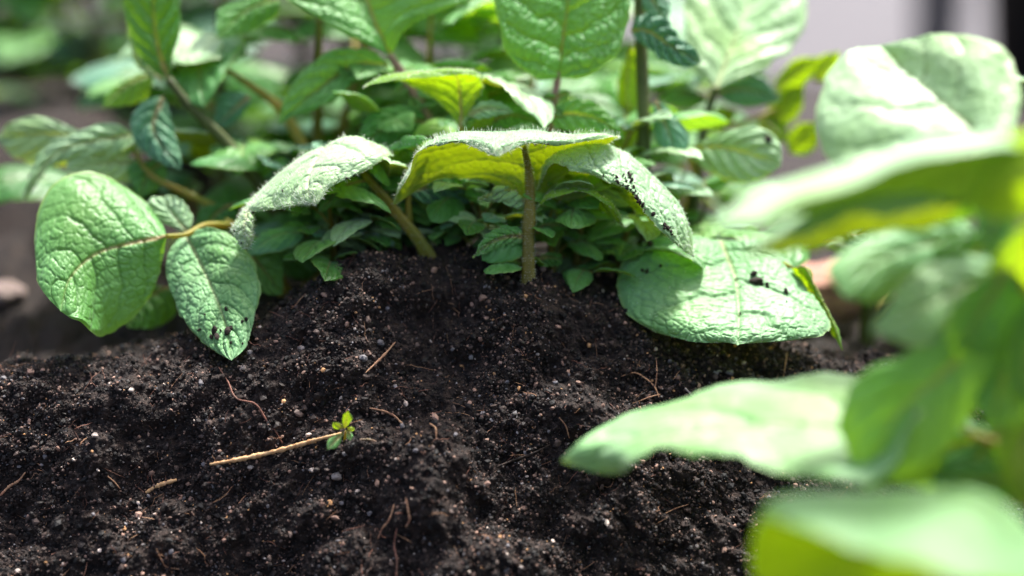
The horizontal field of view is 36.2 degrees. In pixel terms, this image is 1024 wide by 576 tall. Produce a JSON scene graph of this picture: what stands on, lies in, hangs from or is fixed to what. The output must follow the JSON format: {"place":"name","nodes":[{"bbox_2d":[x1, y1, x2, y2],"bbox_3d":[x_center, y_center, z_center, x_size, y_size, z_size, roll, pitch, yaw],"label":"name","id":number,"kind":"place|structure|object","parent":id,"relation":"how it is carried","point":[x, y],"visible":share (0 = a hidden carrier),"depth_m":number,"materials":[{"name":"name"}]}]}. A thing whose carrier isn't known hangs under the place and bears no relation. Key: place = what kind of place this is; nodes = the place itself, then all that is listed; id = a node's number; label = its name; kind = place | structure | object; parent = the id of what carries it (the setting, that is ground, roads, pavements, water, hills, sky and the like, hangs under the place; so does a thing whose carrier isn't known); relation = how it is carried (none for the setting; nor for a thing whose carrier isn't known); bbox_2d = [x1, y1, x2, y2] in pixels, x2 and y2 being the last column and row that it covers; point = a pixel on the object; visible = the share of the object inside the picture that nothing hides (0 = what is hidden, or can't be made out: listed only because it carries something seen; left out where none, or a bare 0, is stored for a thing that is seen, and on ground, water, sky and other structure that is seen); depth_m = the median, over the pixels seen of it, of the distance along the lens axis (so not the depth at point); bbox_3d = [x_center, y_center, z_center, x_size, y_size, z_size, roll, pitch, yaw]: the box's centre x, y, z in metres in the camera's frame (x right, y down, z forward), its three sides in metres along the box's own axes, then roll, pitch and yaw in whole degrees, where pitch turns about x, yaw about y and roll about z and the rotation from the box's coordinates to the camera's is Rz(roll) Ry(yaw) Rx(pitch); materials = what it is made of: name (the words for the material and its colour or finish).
{"place":"outdoors","nodes":[
{"label":"outdoors","id":0,"kind":"place"},
{"bbox_2d":[0,0,1023,575],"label":"ground","id":1,"kind":"structure","parent":0,"point":[36,322],"depth_m":0.55,"materials":[{"name":"black soil"}]},
{"bbox_2d":[0,472,25,495],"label":"root","id":2,"kind":"object","parent":1,"relation":"on","point":[9,486],"visible":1,"depth_m":0.55,"materials":[{"name":"brown plant"}]},
{"bbox_2d":[0,280,26,304],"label":"stone","id":3,"kind":"object","parent":1,"relation":"on","point":[11,292],"visible":1,"depth_m":0.68,"materials":[{"name":"beige stone"}]},
{"bbox_2d":[10,16,79,26],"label":"potato plant","id":4,"kind":"object","parent":1,"relation":"on","point":[72,21],"visible":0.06,"depth_m":1.22,"materials":[{"name":"green plant"}]},
{"bbox_2d":[0,0,110,80],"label":"potato plant","id":5,"kind":"object","parent":1,"relation":"on","point":[7,15],"visible":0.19,"depth_m":1.11,"materials":[{"name":"green plant"}]},
{"bbox_2d":[0,0,125,72],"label":"potato plant","id":6,"kind":"object","parent":1,"relation":"on","point":[21,44],"visible":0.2,"depth_m":1.04,"materials":[{"name":"green plant"}]},
{"bbox_2d":[0,0,255,153],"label":"potato plant","id":7,"kind":"object","parent":1,"relation":"on","point":[71,48],"visible":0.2,"depth_m":0.88,"materials":[{"name":"green plant"}]},
{"bbox_2d":[0,0,310,236],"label":"potato plant","id":8,"kind":"object","parent":1,"relation":"on","point":[159,52],"visible":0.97,"depth_m":0.61,"materials":[{"name":"green plant"}]},
{"bbox_2d":[145,479,176,493],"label":"root","id":9,"kind":"object","parent":1,"relation":"on","point":[161,484],"visible":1,"depth_m":0.54,"materials":[{"name":"beige plant"}]},
{"bbox_2d":[156,549,178,569],"bbox_3d":[-0.116,0.092,0.529,0.007,0.008,0.002,0,12,0],"label":"root","id":10,"kind":"object","parent":1,"relation":"on","point":[163,562],"visible":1,"depth_m":0.53,"materials":[{"name":"brown plant"}]},
{"bbox_2d":[0,0,362,250],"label":"potato plant","id":11,"kind":"object","parent":1,"relation":"on","point":[201,84],"visible":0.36,"depth_m":0.66,"materials":[{"name":"green plant"}]},
{"bbox_2d":[34,171,350,360],"bbox_3d":[-0.117,-0.011,0.578,0.113,0.062,0.077,0,12,0],"label":"potato plant","id":12,"kind":"object","parent":1,"relation":"on","point":[99,241],"visible":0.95,"depth_m":0.57,"materials":[{"name":"green plant"}]},
{"bbox_2d":[211,325,216,335],"bbox_3d":[-0.105,0.015,0.554,0.002,0.004,0.002,-5,16,-31],"label":"soil crumb","id":13,"kind":"object","parent":12,"relation":"on","point":[214,330],"visible":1,"depth_m":0.55,"materials":[{"name":"black soil"}]},
{"bbox_2d":[214,333,219,339],"bbox_3d":[-0.104,0.017,0.551,0.002,0.003,0.002,-21,-36,15],"label":"soil crumb","id":14,"kind":"object","parent":12,"relation":"on","point":[216,336],"visible":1,"depth_m":0.55,"materials":[{"name":"black soil"}]},
{"bbox_2d":[224,326,230,334],"bbox_3d":[-0.101,0.015,0.553,0.003,0.003,0.002,18,-33,-23],"label":"soil crumb","id":15,"kind":"object","parent":12,"relation":"on","point":[227,330],"visible":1,"depth_m":0.55,"materials":[{"name":"black soil"}]},
{"bbox_2d":[84,0,342,175],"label":"potato plant","id":16,"kind":"object","parent":1,"relation":"on","point":[203,24],"visible":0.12,"depth_m":0.91,"materials":[{"name":"green plant"}]},
{"bbox_2d":[219,367,282,443],"bbox_3d":[-0.092,0.041,0.543,0.027,0.024,0.006,6,14,28],"label":"root","id":17,"kind":"object","parent":1,"relation":"on","point":[254,403],"visible":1,"depth_m":0.54,"materials":[{"name":"brown plant"}]},
{"bbox_2d":[210,432,341,465],"bbox_3d":[-0.081,0.055,0.537,0.045,0.011,0.006,0,12,0],"label":"root","id":18,"kind":"object","parent":1,"relation":"on","point":[273,451],"visible":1,"depth_m":0.54,"materials":[{"name":"beige plant"}]},
{"bbox_2d":[191,142,371,286],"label":"potato plant","id":19,"kind":"object","parent":1,"relation":"on","point":[268,166],"visible":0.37,"depth_m":0.60,"materials":[{"name":"green plant"}]},
{"bbox_2d":[121,16,489,280],"bbox_3d":[-0.071,-0.055,0.648,0.148,0.179,0.166,11,16,43],"label":"potato plant","id":20,"kind":"object","parent":1,"relation":"on","point":[234,187],"visible":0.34,"depth_m":0.63,"materials":[{"name":"green plant"}]},
{"bbox_2d":[195,0,456,171],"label":"potato plant","id":21,"kind":"object","parent":1,"relation":"on","point":[289,21],"visible":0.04,"depth_m":0.96,"materials":[{"name":"green plant"}]},
{"bbox_2d":[230,174,431,280],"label":"potato plant","id":22,"kind":"object","parent":1,"relation":"on","point":[275,240],"visible":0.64,"depth_m":0.58,"materials":[{"name":"green plant"}]},
{"bbox_2d":[331,472,341,479],"bbox_3d":[-0.060,0.065,0.537,0.004,0.003,0.003,0,12,0],"label":"pebble","id":23,"kind":"object","parent":1,"relation":"on","point":[337,475],"visible":1,"depth_m":0.54,"materials":[{"name":"stone"}]},
{"bbox_2d":[327,411,354,449],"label":"seedling","id":24,"kind":"object","parent":1,"relation":"on","point":[333,442],"visible":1,"depth_m":0.53,"materials":[{"name":"green plant"}]},
{"bbox_2d":[228,133,460,257],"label":"potato plant","id":25,"kind":"object","parent":1,"relation":"on","point":[312,177],"visible":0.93,"depth_m":0.56,"materials":[{"name":"green plant"}]},
{"bbox_2d":[209,16,493,223],"bbox_3d":[-0.057,-0.081,0.741,0.199,0.194,0.170,0,12,0],"label":"potato plant","id":26,"kind":"object","parent":1,"relation":"on","point":[276,83],"visible":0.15,"depth_m":0.74,"materials":[{"name":"green plant"}]},
{"bbox_2d":[289,141,414,262],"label":"potato plant","id":27,"kind":"object","parent":1,"relation":"on","point":[308,249],"visible":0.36,"depth_m":0.58,"materials":[{"name":"green plant"}]},
{"bbox_2d":[365,342,394,372],"bbox_3d":[-0.046,0.024,0.549,0.010,0.009,0.011,0,12,0],"label":"root","id":28,"kind":"object","parent":1,"relation":"on","point":[381,357],"visible":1,"depth_m":0.55,"materials":[{"name":"brown plant"}]},
{"bbox_2d":[370,408,401,423],"bbox_3d":[-0.044,0.044,0.541,0.012,0.005,0.005,0,12,0],"label":"root","id":29,"kind":"object","parent":1,"relation":"on","point":[391,414],"visible":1,"depth_m":0.54,"materials":[{"name":"brown plant"}]},
{"bbox_2d":[377,504,394,538],"bbox_3d":[-0.042,0.079,0.526,0.006,0.012,0.002,0,12,0],"label":"root","id":30,"kind":"object","parent":1,"relation":"on","point":[388,520],"visible":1,"depth_m":0.53,"materials":[{"name":"brown plant"}]},
{"bbox_2d":[393,528,397,575],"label":"root","id":31,"kind":"object","parent":1,"relation":"on","point":[396,559],"visible":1,"depth_m":0.52,"materials":[{"name":"brown plant"}]},
{"bbox_2d":[321,156,476,246],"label":"potato plant","id":32,"kind":"object","parent":1,"relation":"on","point":[344,230],"visible":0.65,"depth_m":0.58,"materials":[{"name":"green plant"}]},
{"bbox_2d":[405,498,410,527],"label":"root","id":33,"kind":"object","parent":1,"relation":"on","point":[409,516],"visible":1,"depth_m":0.52,"materials":[{"name":"brown plant"}]},
{"bbox_2d":[332,85,485,227],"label":"potato plant","id":34,"kind":"object","parent":1,"relation":"on","point":[363,106],"visible":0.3,"depth_m":0.60,"materials":[{"name":"green plant"}]},
{"bbox_2d":[278,0,548,144],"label":"potato plant","id":35,"kind":"object","parent":1,"relation":"on","point":[453,88],"visible":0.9,"depth_m":0.60,"materials":[{"name":"green plant"}]},
{"bbox_2d":[346,37,495,221],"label":"potato plant","id":36,"kind":"object","parent":1,"relation":"on","point":[404,50],"visible":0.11,"depth_m":0.64,"materials":[{"name":"green plant"}]},
{"bbox_2d":[429,423,436,437],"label":"root","id":37,"kind":"object","parent":1,"relation":"on","point":[430,424],"visible":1,"depth_m":0.53,"materials":[{"name":"brown plant"}]},
{"bbox_2d":[0,244,876,575],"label":"soil fibres","id":38,"kind":"object","parent":1,"relation":"on","point":[346,410],"visible":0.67,"depth_m":0.54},
{"bbox_2d":[277,0,604,221],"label":"potato plant","id":39,"kind":"object","parent":1,"relation":"on","point":[537,106],"visible":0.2,"depth_m":0.64,"materials":[{"name":"green plant"}]},
{"bbox_2d":[364,130,566,247],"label":"potato plant","id":40,"kind":"object","parent":1,"relation":"on","point":[444,209],"visible":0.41,"depth_m":0.58,"materials":[{"name":"green plant"}]},
{"bbox_2d":[400,177,542,244],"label":"potato plant","id":41,"kind":"object","parent":1,"relation":"on","point":[468,223],"visible":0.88,"depth_m":0.57,"materials":[{"name":"green plant"}]},
{"bbox_2d":[428,8,565,138],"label":"potato plant","id":42,"kind":"object","parent":1,"relation":"on","point":[491,42],"visible":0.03,"depth_m":0.92,"materials":[{"name":"green plant"}]},
{"bbox_2d":[413,114,595,242],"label":"potato plant","id":43,"kind":"object","parent":1,"relation":"on","point":[429,128],"visible":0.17,"depth_m":0.59,"materials":[{"name":"green plant"}]},
{"bbox_2d":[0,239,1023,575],"bbox_3d":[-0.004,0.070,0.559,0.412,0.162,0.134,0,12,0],"label":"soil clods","id":44,"kind":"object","parent":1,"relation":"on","point":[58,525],"visible":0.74,"depth_m":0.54,"materials":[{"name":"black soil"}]},
{"bbox_2d":[352,4,688,226],"bbox_3d":[0.002,-0.095,0.761,0.163,0.213,0.198,0,12,0],"label":"potato plant","id":45,"kind":"object","parent":1,"relation":"on","point":[380,90],"visible":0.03,"depth_m":0.73,"materials":[{"name":"green plant"}]},
{"bbox_2d":[496,444,549,466],"bbox_3d":[0.004,0.058,0.540,0.019,0.008,0.003,0,12,0],"label":"root","id":46,"kind":"object","parent":1,"relation":"on","point":[521,457],"visible":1,"depth_m":0.54,"materials":[{"name":"brown plant"}]},
{"bbox_2d":[392,125,695,284],"bbox_3d":[0.011,-0.027,0.563,0.110,0.065,0.057,0,12,0],"label":"potato plant","id":47,"kind":"object","parent":1,"relation":"on","point":[513,166],"visible":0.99,"depth_m":0.56,"materials":[{"name":"green plant"}]},
{"bbox_2d":[473,180,635,291],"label":"potato plant","id":48,"kind":"object","parent":1,"relation":"on","point":[576,278],"visible":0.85,"depth_m":0.57,"materials":[{"name":"green plant"}]},
{"bbox_2d":[494,0,629,218],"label":"potato plant","id":49,"kind":"object","parent":1,"relation":"on","point":[556,40],"visible":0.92,"depth_m":0.59,"materials":[{"name":"green plant"}]},
{"bbox_2d":[534,180,623,265],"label":"potato plant","id":50,"kind":"object","parent":1,"relation":"on","point":[578,220],"visible":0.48,"depth_m":0.57,"materials":[{"name":"green plant"}]},
{"bbox_2d":[465,33,757,257],"bbox_3d":[0.020,-0.052,0.685,0.148,0.155,0.155,6,14,27],"label":"potato plant","id":51,"kind":"object","parent":1,"relation":"on","point":[500,60],"visible":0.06,"depth_m":0.66,"materials":[{"name":"green plant"}]},
{"bbox_2d":[534,172,705,272],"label":"potato plant","id":52,"kind":"object","parent":1,"relation":"on","point":[645,227],"visible":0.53,"depth_m":0.58,"materials":[{"name":"green plant"}]},
{"bbox_2d":[511,72,729,274],"bbox_3d":[0.045,-0.039,0.623,0.084,0.089,0.079,-4,13,-18],"label":"potato plant","id":53,"kind":"object","parent":1,"relation":"on","point":[604,96],"visible":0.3,"depth_m":0.61,"materials":[{"name":"green plant"}]},
{"bbox_2d":[621,372,660,401],"bbox_3d":[0.046,0.035,0.554,0.014,0.010,0.006,0,12,0],"label":"root","id":54,"kind":"object","parent":1,"relation":"on","point":[647,380],"visible":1,"depth_m":0.56,"materials":[{"name":"brown plant"}]},
{"bbox_2d":[609,0,700,243],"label":"potato plant","id":55,"kind":"object","parent":1,"relation":"on","point":[652,30],"visible":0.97,"depth_m":0.60,"materials":[{"name":"green plant"}]},
{"bbox_2d":[583,49,767,239],"bbox_3d":[0.051,-0.045,0.707,0.148,0.129,0.138,-8,15,-34],"label":"potato plant","id":56,"kind":"object","parent":1,"relation":"on","point":[661,86],"visible":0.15,"depth_m":0.68,"materials":[{"name":"green plant"}]},
{"bbox_2d":[583,67,768,240],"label":"potato plant","id":57,"kind":"object","parent":1,"relation":"on","point":[728,196],"visible":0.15,"depth_m":0.76,"materials":[{"name":"green plant"}]},
{"bbox_2d":[566,168,786,257],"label":"potato plant","id":58,"kind":"object","parent":1,"relation":"on","point":[702,219],"visible":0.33,"depth_m":0.61,"materials":[{"name":"green plant"}]},
{"bbox_2d":[616,236,842,349],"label":"potato plant","id":59,"kind":"object","parent":1,"relation":"on","point":[679,297],"visible":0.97,"depth_m":0.57,"materials":[{"name":"green plant"}]},
{"bbox_2d":[646,241,652,245],"bbox_3d":[0.051,-0.017,0.586,0.003,0.002,0.003,3,29,-8],"label":"soil crumb","id":60,"kind":"object","parent":59,"relation":"on","point":[649,243],"visible":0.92,"depth_m":0.58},
{"bbox_2d":[750,271,757,275],"bbox_3d":[0.089,-0.005,0.573,0.003,0.002,0.003,-10,-4,-41],"label":"soil crumb","id":61,"kind":"object","parent":59,"relation":"on","point":[753,273],"visible":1,"depth_m":0.57,"materials":[{"name":"black soil"}]},
{"bbox_2d":[749,277,763,284],"bbox_3d":[0.089,-0.003,0.571,0.006,0.003,0.003,5,48,29],"label":"soil crumb","id":62,"kind":"object","parent":59,"relation":"on","point":[756,280],"visible":1,"depth_m":0.57,"materials":[{"name":"black soil"}]},
{"bbox_2d":[660,0,839,224],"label":"potato plant","id":63,"kind":"object","parent":1,"relation":"on","point":[735,44],"visible":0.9,"depth_m":0.64,"materials":[{"name":"green plant"}]},
{"bbox_2d":[764,135,771,142],"bbox_3d":[0.100,-0.058,0.609,0.004,0.003,0.002,42,5,-20],"label":"soil crumb","id":64,"kind":"object","parent":63,"relation":"on","point":[767,138],"visible":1,"depth_m":0.61,"materials":[{"name":"black soil"}]},
{"bbox_2d":[561,33,1023,575],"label":"potato plant","id":65,"kind":"object","parent":1,"relation":"on","point":[923,147],"visible":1,"depth_m":0.43,"materials":[{"name":"green plant"}]},
{"bbox_2d":[802,262,892,321],"bbox_3d":[0.143,0.006,0.707,0.070,0.037,0.047,0,12,0],"label":"brick fragment","id":66,"kind":"object","parent":1,"relation":"on","point":[840,306],"visible":0.09,"depth_m":0.69,"materials":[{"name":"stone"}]},
{"bbox_2d":[845,234,869,245],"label":"potato plant","id":67,"kind":"object","parent":1,"relation":"on","point":[852,241],"visible":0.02,"depth_m":0.59,"materials":[{"name":"green plant"}]},
{"bbox_2d":[762,76,1023,346],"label":"potato plant","id":68,"kind":"object","parent":1,"relation":"on","point":[868,314],"visible":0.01,"depth_m":0.64,"materials":[{"name":"green plant"}]},
{"bbox_2d":[988,0,1023,100],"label":"plant pot","id":69,"kind":"object","parent":1,"relation":"on","point":[1006,24],"visible":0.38,"depth_m":1.68,"materials":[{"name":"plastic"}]},
{"bbox_2d":[554,0,716,141],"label":"potato plant","id":70,"kind":"object","parent":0,"point":[676,17],"visible":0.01,"depth_m":0.87,"materials":[{"name":"green plant"}]},
{"bbox_2d":[423,0,988,78],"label":"pavement","id":71,"kind":"structure","parent":0,"point":[843,27],"depth_m":3.44,"materials":[{"name":"grey concrete"}]},
{"bbox_2d":[914,0,964,37],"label":"plant pot","id":72,"kind":"object","parent":71,"relation":"on","point":[938,16],"depth_m":2.33,"materials":[{"name":"grey plastic"}]}
]}

